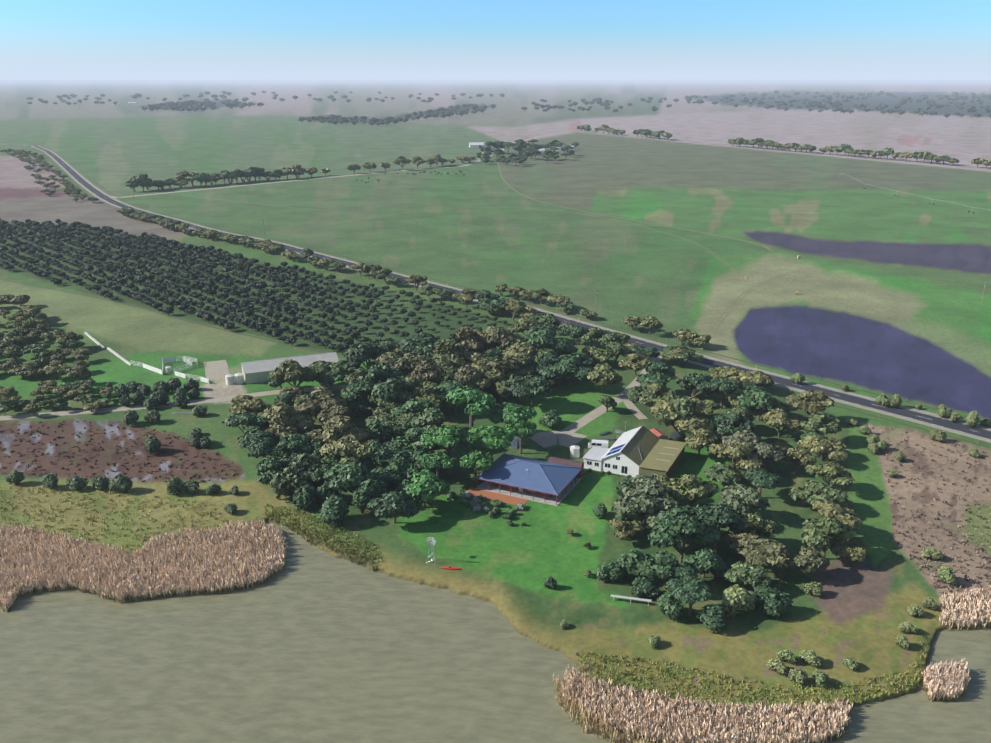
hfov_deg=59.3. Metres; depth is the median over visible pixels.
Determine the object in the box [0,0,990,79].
sky
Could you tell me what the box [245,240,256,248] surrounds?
tree
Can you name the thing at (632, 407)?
drive
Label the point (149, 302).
tree
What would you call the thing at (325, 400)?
tree
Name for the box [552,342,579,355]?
tree
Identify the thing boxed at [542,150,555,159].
tree
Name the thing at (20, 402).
tree
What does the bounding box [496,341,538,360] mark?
tree
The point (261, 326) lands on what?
tree
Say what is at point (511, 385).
tree
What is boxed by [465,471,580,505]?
veranda
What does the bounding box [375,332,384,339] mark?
tree
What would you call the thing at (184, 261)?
tree
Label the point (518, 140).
tree
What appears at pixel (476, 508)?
shrub
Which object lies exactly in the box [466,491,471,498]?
shrub
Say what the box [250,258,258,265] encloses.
tree
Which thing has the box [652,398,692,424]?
tree
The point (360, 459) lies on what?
tree
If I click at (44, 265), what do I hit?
tree
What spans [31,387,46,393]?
tree
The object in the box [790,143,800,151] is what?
tree
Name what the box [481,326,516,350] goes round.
tree
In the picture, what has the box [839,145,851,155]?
tree
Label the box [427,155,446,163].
tree
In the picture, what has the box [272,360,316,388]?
tree
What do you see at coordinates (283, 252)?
tree
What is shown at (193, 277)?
tree
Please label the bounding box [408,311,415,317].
tree
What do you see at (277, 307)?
tree
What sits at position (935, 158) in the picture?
tree
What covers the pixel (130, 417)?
tree
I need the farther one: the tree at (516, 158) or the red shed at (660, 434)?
the tree at (516, 158)
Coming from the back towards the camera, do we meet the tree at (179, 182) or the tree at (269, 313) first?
the tree at (179, 182)
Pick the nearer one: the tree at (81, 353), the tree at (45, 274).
the tree at (81, 353)
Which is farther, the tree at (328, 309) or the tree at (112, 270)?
the tree at (112, 270)
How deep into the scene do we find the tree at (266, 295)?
355.13 m
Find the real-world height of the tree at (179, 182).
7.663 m
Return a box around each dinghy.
[599,431,610,435]
[601,438,615,440]
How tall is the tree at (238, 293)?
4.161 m
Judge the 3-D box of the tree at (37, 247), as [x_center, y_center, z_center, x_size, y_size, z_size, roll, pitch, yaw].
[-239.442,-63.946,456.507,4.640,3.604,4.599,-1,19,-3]
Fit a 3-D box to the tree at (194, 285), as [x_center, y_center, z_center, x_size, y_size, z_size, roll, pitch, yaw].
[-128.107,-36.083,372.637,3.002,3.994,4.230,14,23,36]
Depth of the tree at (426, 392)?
229.95 m
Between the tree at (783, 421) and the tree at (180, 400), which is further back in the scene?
the tree at (180, 400)
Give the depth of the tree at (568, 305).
337.11 m
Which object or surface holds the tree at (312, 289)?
on the ground at (890, 326)
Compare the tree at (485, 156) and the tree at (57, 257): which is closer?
the tree at (57, 257)
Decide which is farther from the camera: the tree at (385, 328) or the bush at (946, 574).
the tree at (385, 328)
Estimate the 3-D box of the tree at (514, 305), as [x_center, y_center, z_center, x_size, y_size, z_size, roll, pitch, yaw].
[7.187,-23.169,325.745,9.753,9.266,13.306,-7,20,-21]
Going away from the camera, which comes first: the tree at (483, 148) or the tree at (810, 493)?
the tree at (810, 493)
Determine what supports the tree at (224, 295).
on the ground at (890, 326)
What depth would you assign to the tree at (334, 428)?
204.40 m
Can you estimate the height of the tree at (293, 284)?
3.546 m
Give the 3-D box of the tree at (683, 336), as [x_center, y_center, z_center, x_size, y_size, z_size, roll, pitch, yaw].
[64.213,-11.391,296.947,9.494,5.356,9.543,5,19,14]
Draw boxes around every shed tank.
[225,374,233,384]
[234,373,243,383]
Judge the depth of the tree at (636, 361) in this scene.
263.47 m
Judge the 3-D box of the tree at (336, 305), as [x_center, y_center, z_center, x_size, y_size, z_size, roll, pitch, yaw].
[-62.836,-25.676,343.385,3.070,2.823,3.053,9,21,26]
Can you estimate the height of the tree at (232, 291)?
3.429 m
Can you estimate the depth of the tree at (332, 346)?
289.39 m
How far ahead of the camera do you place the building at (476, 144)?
1161.35 m
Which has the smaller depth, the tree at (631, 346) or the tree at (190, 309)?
the tree at (631, 346)
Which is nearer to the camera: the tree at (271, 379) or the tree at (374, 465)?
the tree at (374, 465)
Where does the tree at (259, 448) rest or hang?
on the ground at (890, 326)
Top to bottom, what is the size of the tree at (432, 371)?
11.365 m
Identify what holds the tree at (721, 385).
on the ground at (890, 326)
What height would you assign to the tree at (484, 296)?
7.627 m
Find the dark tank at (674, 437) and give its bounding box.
[670,431,682,441]
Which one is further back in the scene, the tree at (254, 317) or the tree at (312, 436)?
the tree at (254, 317)
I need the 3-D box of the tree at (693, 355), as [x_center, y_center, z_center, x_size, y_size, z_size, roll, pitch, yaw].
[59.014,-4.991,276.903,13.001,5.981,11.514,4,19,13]
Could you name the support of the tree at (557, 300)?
on the ground at (890, 326)
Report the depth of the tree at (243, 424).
216.12 m
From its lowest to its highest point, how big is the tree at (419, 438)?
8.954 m
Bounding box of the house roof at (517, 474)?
[477,454,572,494]
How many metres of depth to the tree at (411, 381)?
234.47 m
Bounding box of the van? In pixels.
[588,439,608,448]
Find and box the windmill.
[426,534,437,563]
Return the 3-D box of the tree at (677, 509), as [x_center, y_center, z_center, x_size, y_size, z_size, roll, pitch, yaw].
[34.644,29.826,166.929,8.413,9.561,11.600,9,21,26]
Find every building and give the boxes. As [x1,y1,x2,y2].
[469,142,492,147]
[537,148,544,153]
[556,146,573,150]
[583,446,643,476]
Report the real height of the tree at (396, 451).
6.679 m
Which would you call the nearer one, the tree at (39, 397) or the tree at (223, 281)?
the tree at (39, 397)
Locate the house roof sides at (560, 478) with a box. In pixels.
[475,453,582,495]
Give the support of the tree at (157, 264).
on the ground at (890, 326)
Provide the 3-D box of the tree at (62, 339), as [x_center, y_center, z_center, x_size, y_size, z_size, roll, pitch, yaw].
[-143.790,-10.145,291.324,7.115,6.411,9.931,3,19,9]
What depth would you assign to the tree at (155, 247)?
455.92 m
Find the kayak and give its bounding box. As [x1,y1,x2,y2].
[440,567,460,568]
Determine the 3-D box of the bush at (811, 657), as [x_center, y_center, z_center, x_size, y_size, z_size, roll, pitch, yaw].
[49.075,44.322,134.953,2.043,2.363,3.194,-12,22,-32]
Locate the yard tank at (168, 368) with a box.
[165,366,171,371]
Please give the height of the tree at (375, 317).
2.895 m
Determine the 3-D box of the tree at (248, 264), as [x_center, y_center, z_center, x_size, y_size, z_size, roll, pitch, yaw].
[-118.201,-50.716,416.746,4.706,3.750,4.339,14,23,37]
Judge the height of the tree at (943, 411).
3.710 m
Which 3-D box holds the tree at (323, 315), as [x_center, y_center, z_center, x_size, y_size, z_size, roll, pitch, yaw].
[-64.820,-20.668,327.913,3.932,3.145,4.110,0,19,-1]
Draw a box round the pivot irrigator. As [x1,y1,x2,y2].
[839,173,990,212]
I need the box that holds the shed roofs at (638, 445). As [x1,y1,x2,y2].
[601,421,684,470]
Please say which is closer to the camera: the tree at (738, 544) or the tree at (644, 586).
the tree at (644, 586)
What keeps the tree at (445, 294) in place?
on the ground at (890, 326)
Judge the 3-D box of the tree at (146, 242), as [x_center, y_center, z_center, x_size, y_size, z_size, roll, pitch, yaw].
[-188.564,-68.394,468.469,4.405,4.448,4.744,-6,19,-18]
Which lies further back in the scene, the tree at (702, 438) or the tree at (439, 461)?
the tree at (702, 438)
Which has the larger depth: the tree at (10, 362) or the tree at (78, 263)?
the tree at (78, 263)
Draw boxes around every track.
[0,382,381,420]
[707,265,867,333]
[711,266,866,335]
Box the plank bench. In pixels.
[611,595,650,603]
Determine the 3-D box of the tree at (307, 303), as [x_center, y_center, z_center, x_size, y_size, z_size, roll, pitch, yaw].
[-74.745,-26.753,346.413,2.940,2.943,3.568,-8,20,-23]
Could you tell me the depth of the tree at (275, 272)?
396.72 m
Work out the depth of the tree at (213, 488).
189.89 m
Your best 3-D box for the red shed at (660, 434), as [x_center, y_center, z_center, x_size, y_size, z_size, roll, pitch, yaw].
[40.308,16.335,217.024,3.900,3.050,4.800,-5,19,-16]
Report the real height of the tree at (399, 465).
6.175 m
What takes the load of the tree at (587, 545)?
on the ground at (890, 326)
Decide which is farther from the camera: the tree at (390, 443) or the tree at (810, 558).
the tree at (390, 443)
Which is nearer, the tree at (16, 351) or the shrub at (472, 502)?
the shrub at (472, 502)
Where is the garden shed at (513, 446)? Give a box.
[507,443,518,448]
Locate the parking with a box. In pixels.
[526,431,586,447]
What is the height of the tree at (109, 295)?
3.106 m
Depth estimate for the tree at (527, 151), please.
988.89 m
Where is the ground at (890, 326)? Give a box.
[0,80,990,742]
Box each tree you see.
[0,225,7,229]
[0,261,10,269]
[0,294,14,302]
[0,297,7,305]
[0,309,13,317]
[0,329,17,342]
[0,342,12,347]
[0,344,27,359]
[0,362,9,372]
[0,385,23,396]
[0,398,15,415]
[2,358,21,367]
[3,264,14,271]
[4,321,26,330]
[5,312,24,320]
[5,338,24,344]
[6,228,13,235]
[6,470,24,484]
[7,362,35,377]
[9,295,32,306]
[9,395,22,407]
[11,242,19,247]
[12,398,28,409]
[16,327,30,337]
[17,304,42,312]
[18,262,28,269]
[18,317,44,329]
[20,247,28,253]
[20,403,43,415]
[21,265,31,271]
[22,334,41,343]
[23,307,46,318]
[23,366,46,378]
[25,343,51,356]
[26,249,35,256]
[27,329,43,335]
[28,258,38,265]
[29,267,37,271]
[30,393,49,403]
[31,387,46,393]
[32,357,52,368]
[33,246,43,252]
[33,253,43,257]
[33,323,53,333]
[34,227,41,233]
[35,379,57,391]
[38,333,56,346]
[38,400,54,409]
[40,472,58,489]
[41,263,49,270]
[41,271,50,279]
[42,350,58,358]
[44,366,67,379]
[45,355,64,366]
[50,332,62,335]
[53,246,62,253]
[53,280,62,285]
[53,388,66,396]
[53,397,68,410]
[54,332,81,349]
[54,383,75,389]
[55,255,63,260]
[56,272,65,277]
[56,350,71,359]
[62,238,71,242]
[64,339,82,349]
[65,388,84,397]
[66,364,95,381]
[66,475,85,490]
[67,226,75,231]
[68,359,88,368]
[70,348,91,360]
[71,277,81,285]
[73,262,83,268]
[74,269,82,277]
[74,379,95,390]
[76,395,92,403]
[77,237,86,241]
[77,385,95,394]
[78,194,86,199]
[80,243,88,250]
[80,398,97,405]
[83,259,92,264]
[83,274,91,280]
[84,265,94,273]
[84,404,100,411]
[86,196,98,202]
[87,245,95,251]
[88,277,97,282]
[89,237,98,242]
[92,261,100,268]
[92,284,100,291]
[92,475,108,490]
[93,399,109,407]
[94,232,101,238]
[95,268,102,276]
[95,278,105,286]
[96,386,113,394]
[97,257,106,263]
[98,289,109,297]
[99,272,107,278]
[101,392,114,399]
[104,265,113,273]
[105,282,116,290]
[105,293,112,299]
[105,382,112,387]
[108,268,116,274]
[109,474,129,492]
[111,242,121,249]
[111,285,121,292]
[114,255,121,262]
[114,384,131,398]
[116,278,127,285]
[117,264,126,270]
[119,258,127,264]
[119,271,130,279]
[119,393,132,406]
[121,210,134,216]
[121,290,129,296]
[123,409,139,425]
[124,179,141,191]
[124,253,130,259]
[125,274,133,281]
[125,283,134,290]
[126,380,139,392]
[130,172,155,190]
[131,254,140,262]
[132,211,145,213]
[132,391,146,404]
[134,277,144,285]
[134,294,146,303]
[135,264,144,269]
[136,214,150,220]
[136,270,143,275]
[138,382,151,395]
[139,216,148,221]
[139,252,146,259]
[140,184,155,189]
[140,287,150,295]
[141,240,148,245]
[141,246,147,251]
[141,297,151,305]
[142,409,160,423]
[144,435,160,451]
[144,437,161,453]
[146,275,154,281]
[146,281,154,289]
[146,300,155,307]
[146,397,157,410]
[149,249,157,256]
[149,256,157,262]
[149,283,160,290]
[149,291,160,300]
[150,214,162,223]
[151,217,164,222]
[151,390,167,406]
[152,245,160,250]
[152,302,162,310]
[153,179,165,189]
[153,262,162,270]
[154,271,162,277]
[154,380,170,393]
[155,278,164,284]
[156,286,165,293]
[157,295,167,301]
[161,281,168,287]
[163,261,171,266]
[163,307,172,315]
[164,179,173,187]
[164,221,178,230]
[165,274,173,281]
[166,291,175,298]
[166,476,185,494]
[168,299,176,307]
[168,377,182,391]
[170,284,181,291]
[171,388,187,399]
[173,171,186,186]
[173,179,188,187]
[173,394,190,407]
[174,293,181,299]
[175,277,183,285]
[175,300,182,306]
[176,225,189,229]
[177,227,189,233]
[178,303,188,312]
[179,252,187,257]
[180,258,189,266]
[181,228,191,234]
[181,279,189,286]
[181,287,191,295]
[182,248,191,252]
[182,378,199,390]
[183,172,198,186]
[183,273,190,278]
[185,298,193,304]
[185,429,204,440]
[185,432,200,447]
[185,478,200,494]
[187,257,196,261]
[187,261,194,267]
[187,306,195,314]
[188,273,198,282]
[188,388,201,398]
[190,246,198,252]
[191,229,204,236]
[191,283,198,290]
[193,293,201,299]
[193,405,206,415]
[195,171,210,185]
[195,311,206,319]
[196,300,204,309]
[197,231,206,237]
[197,284,204,292]
[199,173,214,185]
[199,267,207,273]
[199,296,207,301]
[200,247,206,255]
[200,436,209,447]
[202,287,211,295]
[202,313,214,322]
[203,229,220,238]
[203,232,218,240]
[205,268,212,274]
[205,280,215,287]
[205,297,214,304]
[206,483,220,494]
[207,250,215,258]
[207,262,218,268]
[208,179,217,184]
[209,289,217,297]
[209,307,217,314]
[210,258,219,262]
[212,174,222,183]
[213,252,220,257]
[213,276,223,284]
[213,317,220,324]
[216,170,230,183]
[216,302,225,308]
[217,319,227,327]
[218,233,233,241]
[219,170,238,183]
[219,292,229,301]
[219,310,229,319]
[220,279,227,286]
[222,235,234,243]
[223,414,264,437]
[223,502,237,513]
[224,266,232,274]
[224,322,235,330]
[225,260,233,267]
[225,281,234,288]
[226,298,234,303]
[226,313,237,322]
[227,397,264,415]
[229,289,236,296]
[229,305,241,313]
[229,485,238,494]
[231,170,246,182]
[231,237,238,243]
[233,299,240,304]
[233,393,261,410]
[234,253,243,260]
[234,290,242,298]
[234,316,243,324]
[235,240,246,246]
[235,306,247,315]
[236,173,253,181]
[237,264,245,272]
[238,236,251,240]
[239,300,249,306]
[239,429,273,445]
[240,168,258,181]
[240,273,249,279]
[240,293,249,299]
[241,286,251,292]
[241,318,252,327]
[243,309,253,317]
[244,262,253,267]
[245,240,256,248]
[246,304,254,308]
[247,322,257,329]
[248,168,262,180]
[248,438,280,462]
[249,281,258,289]
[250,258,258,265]
[251,314,257,321]
[252,297,261,305]
[254,239,270,246]
[254,291,263,297]
[254,468,275,484]
[255,454,283,487]
[256,282,265,290]
[256,322,266,333]
[258,316,266,321]
[258,406,306,426]
[258,421,284,429]
[259,299,268,307]
[260,267,267,274]
[261,172,275,180]
[261,244,276,253]
[261,292,272,299]
[264,329,271,335]
[265,309,274,318]
[266,423,302,440]
[267,267,275,274]
[267,371,290,390]
[268,288,277,295]
[268,295,276,300]
[268,301,276,309]
[268,445,292,457]
[269,244,286,254]
[269,320,280,328]
[270,174,281,179]
[270,276,278,282]
[271,270,280,275]
[271,312,282,320]
[272,329,282,338]
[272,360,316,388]
[273,462,309,498]
[274,169,285,179]
[274,304,282,311]
[275,297,283,303]
[275,392,295,407]
[276,282,286,291]
[277,277,285,281]
[278,389,302,400]
[279,336,286,342]
[279,432,307,452]
[280,168,295,178]
[280,250,291,258]
[280,267,288,273]
[280,317,288,323]
[280,325,288,332]
[280,452,318,466]
[281,305,290,315]
[283,294,290,300]
[283,413,313,431]
[284,251,298,261]
[284,450,318,476]
[285,445,322,460]
[287,317,298,326]
[287,337,297,344]
[288,308,298,316]
[289,301,297,307]
[289,329,296,335]
[290,171,305,178]
[290,276,298,281]
[290,282,296,288]
[291,164,307,177]
[292,392,346,419]
[293,485,312,508]
[294,394,326,419]
[295,283,304,290]
[296,248,312,262]
[296,297,305,304]
[296,314,303,320]
[296,331,303,338]
[297,277,305,282]
[298,267,305,273]
[302,324,311,330]
[303,301,310,307]
[303,430,319,444]
[305,167,317,176]
[305,330,314,341]
[307,256,320,261]
[307,463,321,487]
[308,260,317,267]
[308,286,319,294]
[310,440,326,461]
[311,336,321,344]
[311,359,344,387]
[312,319,319,325]
[315,259,335,269]
[315,464,327,484]
[315,482,341,501]
[316,298,324,303]
[317,291,326,297]
[317,370,344,388]
[317,416,368,444]
[318,304,326,311]
[318,312,327,319]
[318,321,326,328]
[318,329,328,337]
[318,495,351,527]
[319,414,346,423]
[319,454,330,465]
[320,339,330,348]
[321,439,364,470]
[322,169,330,175]
[323,460,379,490]
[324,306,332,314]
[326,316,334,322]
[326,403,356,420]
[327,274,336,279]
[327,332,337,340]
[328,280,337,288]
[329,343,337,350]
[330,264,346,271]
[332,303,339,309]
[334,343,348,354]
[337,336,344,342]
[339,305,346,311]
[339,360,362,373]
[340,381,380,401]
[340,396,371,414]
[340,456,368,471]
[341,279,349,283]
[342,329,351,337]
[342,488,349,495]
[344,338,353,347]
[344,346,389,368]
[345,367,369,382]
[346,305,355,313]
[347,476,384,511]
[348,164,360,173]
[350,262,363,275]
[350,316,357,321]
[350,331,361,340]
[351,343,363,348]
[352,302,360,308]
[357,263,374,278]
[357,290,366,294]
[358,361,403,394]
[359,327,367,331]
[359,406,392,424]
[359,419,394,442]
[361,304,369,310]
[361,337,368,343]
[361,440,393,466]
[362,440,384,445]
[363,162,375,171]
[363,385,398,407]
[364,320,373,327]
[365,461,376,470]
[365,489,420,522]
[366,399,401,413]
[367,265,381,280]
[368,467,394,489]
[369,307,376,313]
[370,339,379,344]
[371,293,379,299]
[371,314,379,321]
[371,380,414,413]
[372,339,394,351]
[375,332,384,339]
[376,267,394,282]
[376,443,418,464]
[376,466,405,489]
[380,162,389,170]
[380,419,410,436]
[382,326,389,332]
[383,441,397,446]
[384,414,413,431]
[386,278,401,285]
[386,349,407,357]
[387,299,394,305]
[387,356,416,382]
[389,320,397,325]
[390,426,438,451]
[392,456,408,485]
[393,156,411,169]
[393,294,400,300]
[394,339,432,357]
[394,376,433,398]
[396,399,442,417]
[397,428,412,437]
[397,479,408,488]
[398,463,412,482]
[398,469,449,507]
[399,354,425,365]
[400,309,406,315]
[400,331,409,336]
[400,382,443,405]
[402,360,447,383]
[405,276,424,291]
[405,291,413,297]
[405,346,424,356]
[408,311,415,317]
[409,404,448,448]
[409,447,433,472]
[410,156,424,168]
[411,320,418,326]
[412,333,438,343]
[413,327,422,333]
[416,301,423,306]
[417,451,455,478]
[419,285,439,298]
[424,339,471,365]
[425,158,436,166]
[425,423,480,473]
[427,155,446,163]
[430,298,436,304]
[433,336,465,347]
[435,359,458,374]
[435,375,450,386]
[436,290,454,300]
[437,380,480,413]
[442,387,498,434]
[443,359,463,375]
[447,365,479,382]
[451,327,488,351]
[452,288,478,306]
[456,156,470,162]
[458,448,494,482]
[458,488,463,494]
[466,349,489,364]
[466,372,496,389]
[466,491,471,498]
[467,363,498,389]
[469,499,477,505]
[473,425,524,456]
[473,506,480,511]
[476,153,486,160]
[476,291,496,303]
[478,302,494,314]
[480,146,491,152]
[480,155,490,158]
[481,158,489,163]
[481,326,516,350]
[481,348,489,352]
[482,360,529,381]
[483,349,504,363]
[484,141,495,146]
[486,302,504,314]
[487,406,536,429]
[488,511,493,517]
[489,377,511,401]
[491,140,503,148]
[491,284,510,295]
[492,379,515,399]
[493,300,508,315]
[495,150,504,158]
[495,374,510,379]
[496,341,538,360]
[499,297,525,321]
[500,142,512,153]
[501,157,510,165]
[502,336,526,349]
[505,354,533,366]
[506,512,513,518]
[507,152,518,162]
[508,286,524,297]
[509,508,516,513]
[510,157,523,165]
[511,377,550,406]
[512,317,549,336]
[513,144,525,155]
[513,421,541,453]
[514,138,526,142]
[514,307,536,319]
[517,288,533,300]
[522,365,539,379]
[525,148,537,158]
[525,326,569,353]
[526,144,538,148]
[526,313,542,319]
[527,353,556,378]
[530,151,540,160]
[530,289,548,304]
[531,348,558,364]
[539,412,557,427]
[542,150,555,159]
[542,155,551,162]
[542,312,559,326]
[542,376,555,385]
[542,576,556,589]
[545,409,561,425]
[548,297,569,305]
[550,375,564,386]
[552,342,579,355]
[552,355,593,386]
[558,301,575,312]
[558,324,579,330]
[559,620,569,628]
[562,146,574,151]
[564,325,588,344]
[566,530,575,534]
[567,354,594,364]
[578,309,597,318]
[580,124,590,131]
[580,349,612,363]
[581,325,606,347]
[582,361,620,392]
[582,543,590,547]
[582,570,592,575]
[591,503,608,518]
[595,394,619,411]
[596,398,615,407]
[598,125,608,133]
[598,330,629,344]
[598,561,623,580]
[604,509,633,520]
[606,342,631,364]
[608,518,635,539]
[611,495,666,536]
[614,547,645,581]
[615,477,634,495]
[621,314,643,329]
[621,352,652,371]
[624,475,679,507]
[625,343,634,355]
[627,360,678,386]
[627,382,673,412]
[631,349,658,358]
[632,576,656,598]
[637,314,661,334]
[638,553,695,588]
[642,382,678,404]
[647,513,716,557]
[647,634,659,648]
[650,395,717,433]
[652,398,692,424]
[653,130,664,138]
[654,592,683,619]
[659,501,693,547]
[661,344,701,364]
[661,480,677,498]
[663,132,672,139]
[666,347,688,365]
[667,474,719,505]
[668,579,715,616]
[670,328,696,344]
[671,370,713,400]
[679,427,715,455]
[680,547,726,577]
[688,334,712,347]
[689,502,747,549]
[695,400,716,413]
[697,603,726,633]
[703,462,743,484]
[708,439,762,467]
[708,570,723,577]
[709,414,728,439]
[710,365,730,377]
[710,377,736,408]
[714,366,747,382]
[714,483,762,510]
[717,384,746,405]
[720,412,756,432]
[720,584,754,618]
[722,405,761,422]
[722,427,764,461]
[723,560,768,587]
[726,510,778,541]
[731,534,759,553]
[735,137,745,146]
[736,393,783,413]
[737,380,768,395]
[738,565,779,592]
[740,468,783,490]
[741,375,766,384]
[743,540,791,571]
[745,371,777,387]
[748,140,754,147]
[753,138,763,148]
[753,441,789,469]
[754,586,791,618]
[755,142,764,148]
[762,140,771,148]
[762,409,799,437]
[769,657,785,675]
[772,143,782,149]
[776,445,815,473]
[777,403,787,409]
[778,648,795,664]
[784,144,790,150]
[788,545,828,576]
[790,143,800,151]
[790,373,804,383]
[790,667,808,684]
[793,391,835,417]
[794,485,850,510]
[796,413,841,433]
[797,517,851,556]
[799,432,846,460]
[801,145,809,152]
[801,432,811,442]
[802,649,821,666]
[805,461,854,487]
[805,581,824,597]
[806,145,817,152]
[806,499,859,525]
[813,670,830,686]
[824,146,835,154]
[829,542,865,562]
[832,146,840,154]
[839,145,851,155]
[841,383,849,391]
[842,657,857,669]
[844,148,853,156]
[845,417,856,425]
[850,149,858,156]
[854,150,865,157]
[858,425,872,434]
[864,150,871,157]
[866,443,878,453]
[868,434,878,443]
[870,150,877,158]
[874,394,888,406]
[876,151,883,158]
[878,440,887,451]
[882,148,894,159]
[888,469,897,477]
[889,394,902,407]
[891,152,899,159]
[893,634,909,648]
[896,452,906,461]
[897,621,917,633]
[898,151,911,161]
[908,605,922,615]
[909,152,919,161]
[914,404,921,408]
[917,151,932,162]
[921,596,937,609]
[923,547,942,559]
[925,154,937,163]
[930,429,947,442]
[932,156,940,163]
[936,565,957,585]
[937,156,950,164]
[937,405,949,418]
[945,158,958,164]
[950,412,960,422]
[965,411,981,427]
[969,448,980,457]
[972,159,985,167]
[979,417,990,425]
[981,160,990,168]
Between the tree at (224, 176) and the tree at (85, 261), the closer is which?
the tree at (85, 261)
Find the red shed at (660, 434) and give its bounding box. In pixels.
[650,428,667,439]
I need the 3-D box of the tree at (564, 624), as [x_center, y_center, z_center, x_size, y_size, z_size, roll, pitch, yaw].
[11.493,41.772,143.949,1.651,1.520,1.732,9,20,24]
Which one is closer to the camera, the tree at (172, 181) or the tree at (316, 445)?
the tree at (316, 445)
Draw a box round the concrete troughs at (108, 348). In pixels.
[84,332,131,365]
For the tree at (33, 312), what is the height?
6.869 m
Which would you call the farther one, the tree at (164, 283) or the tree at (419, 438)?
the tree at (164, 283)
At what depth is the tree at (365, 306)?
339.49 m
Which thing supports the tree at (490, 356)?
on the ground at (890, 326)
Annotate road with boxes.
[8,144,990,439]
[120,132,990,197]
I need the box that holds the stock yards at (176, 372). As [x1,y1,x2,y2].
[130,356,208,382]
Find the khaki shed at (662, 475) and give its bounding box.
[639,446,684,480]
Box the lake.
[0,521,990,742]
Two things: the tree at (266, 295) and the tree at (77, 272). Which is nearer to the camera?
the tree at (266, 295)
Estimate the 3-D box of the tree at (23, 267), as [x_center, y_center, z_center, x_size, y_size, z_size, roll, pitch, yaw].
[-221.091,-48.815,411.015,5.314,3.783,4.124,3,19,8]
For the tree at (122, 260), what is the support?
on the ground at (890, 326)
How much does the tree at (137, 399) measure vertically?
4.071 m
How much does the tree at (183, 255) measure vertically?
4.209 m
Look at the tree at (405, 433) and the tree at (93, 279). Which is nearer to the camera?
the tree at (405, 433)
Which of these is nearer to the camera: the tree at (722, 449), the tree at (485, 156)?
the tree at (722, 449)
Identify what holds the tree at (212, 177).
on the ground at (890, 326)
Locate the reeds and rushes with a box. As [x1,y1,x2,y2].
[0,420,990,742]
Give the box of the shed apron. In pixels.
[203,360,228,379]
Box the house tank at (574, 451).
[570,445,579,458]
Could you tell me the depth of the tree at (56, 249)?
452.25 m
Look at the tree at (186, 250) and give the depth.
446.28 m
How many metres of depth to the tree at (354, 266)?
400.21 m
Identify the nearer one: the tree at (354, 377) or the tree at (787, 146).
the tree at (354, 377)
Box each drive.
[561,354,661,431]
[622,393,647,418]
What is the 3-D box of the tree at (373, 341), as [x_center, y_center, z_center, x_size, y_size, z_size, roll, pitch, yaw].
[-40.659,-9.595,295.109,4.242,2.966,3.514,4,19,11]
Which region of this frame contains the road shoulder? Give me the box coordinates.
[5,144,990,442]
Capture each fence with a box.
[1,279,343,357]
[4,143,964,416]
[20,145,990,447]
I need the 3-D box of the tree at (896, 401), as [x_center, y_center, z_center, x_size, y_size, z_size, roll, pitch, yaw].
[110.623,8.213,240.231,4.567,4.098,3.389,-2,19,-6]
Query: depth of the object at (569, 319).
306.14 m
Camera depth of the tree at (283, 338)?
299.19 m
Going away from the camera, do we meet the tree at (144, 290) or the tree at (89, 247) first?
the tree at (144, 290)
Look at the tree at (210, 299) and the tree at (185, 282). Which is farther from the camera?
the tree at (185, 282)
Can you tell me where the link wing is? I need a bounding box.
[547,456,584,477]
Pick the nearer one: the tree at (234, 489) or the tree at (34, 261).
the tree at (234, 489)
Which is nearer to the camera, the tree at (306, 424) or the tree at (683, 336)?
the tree at (306, 424)
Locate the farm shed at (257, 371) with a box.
[240,352,338,383]
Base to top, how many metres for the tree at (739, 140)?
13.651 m
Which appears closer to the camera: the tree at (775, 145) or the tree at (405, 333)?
the tree at (405, 333)
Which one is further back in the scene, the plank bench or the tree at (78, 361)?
the tree at (78, 361)
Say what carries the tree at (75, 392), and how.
on the ground at (890, 326)
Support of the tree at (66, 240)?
on the ground at (890, 326)
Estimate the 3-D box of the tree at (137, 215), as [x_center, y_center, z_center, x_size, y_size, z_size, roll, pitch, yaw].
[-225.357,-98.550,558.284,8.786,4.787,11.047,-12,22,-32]
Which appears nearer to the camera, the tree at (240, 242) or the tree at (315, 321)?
the tree at (315, 321)
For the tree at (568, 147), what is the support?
on the ground at (890, 326)
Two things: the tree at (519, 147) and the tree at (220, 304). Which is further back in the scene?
the tree at (519, 147)
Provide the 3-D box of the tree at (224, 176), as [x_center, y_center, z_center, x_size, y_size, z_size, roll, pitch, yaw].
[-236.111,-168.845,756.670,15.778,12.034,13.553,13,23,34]
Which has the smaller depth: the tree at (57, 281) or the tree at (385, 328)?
the tree at (385, 328)
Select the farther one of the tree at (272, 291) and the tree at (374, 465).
the tree at (272, 291)
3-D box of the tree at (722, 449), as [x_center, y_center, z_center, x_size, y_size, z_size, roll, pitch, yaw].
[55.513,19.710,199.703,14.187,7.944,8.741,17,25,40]
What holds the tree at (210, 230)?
on the ground at (890, 326)
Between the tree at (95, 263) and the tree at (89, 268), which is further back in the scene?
the tree at (95, 263)
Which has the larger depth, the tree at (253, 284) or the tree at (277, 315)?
the tree at (253, 284)
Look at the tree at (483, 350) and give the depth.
279.50 m
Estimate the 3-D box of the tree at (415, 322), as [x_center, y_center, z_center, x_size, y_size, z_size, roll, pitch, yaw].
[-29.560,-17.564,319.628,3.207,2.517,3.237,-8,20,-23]
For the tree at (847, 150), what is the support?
on the ground at (890, 326)
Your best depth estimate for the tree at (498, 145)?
1072.11 m
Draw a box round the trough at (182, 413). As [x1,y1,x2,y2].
[172,412,193,413]
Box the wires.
[19,179,986,282]

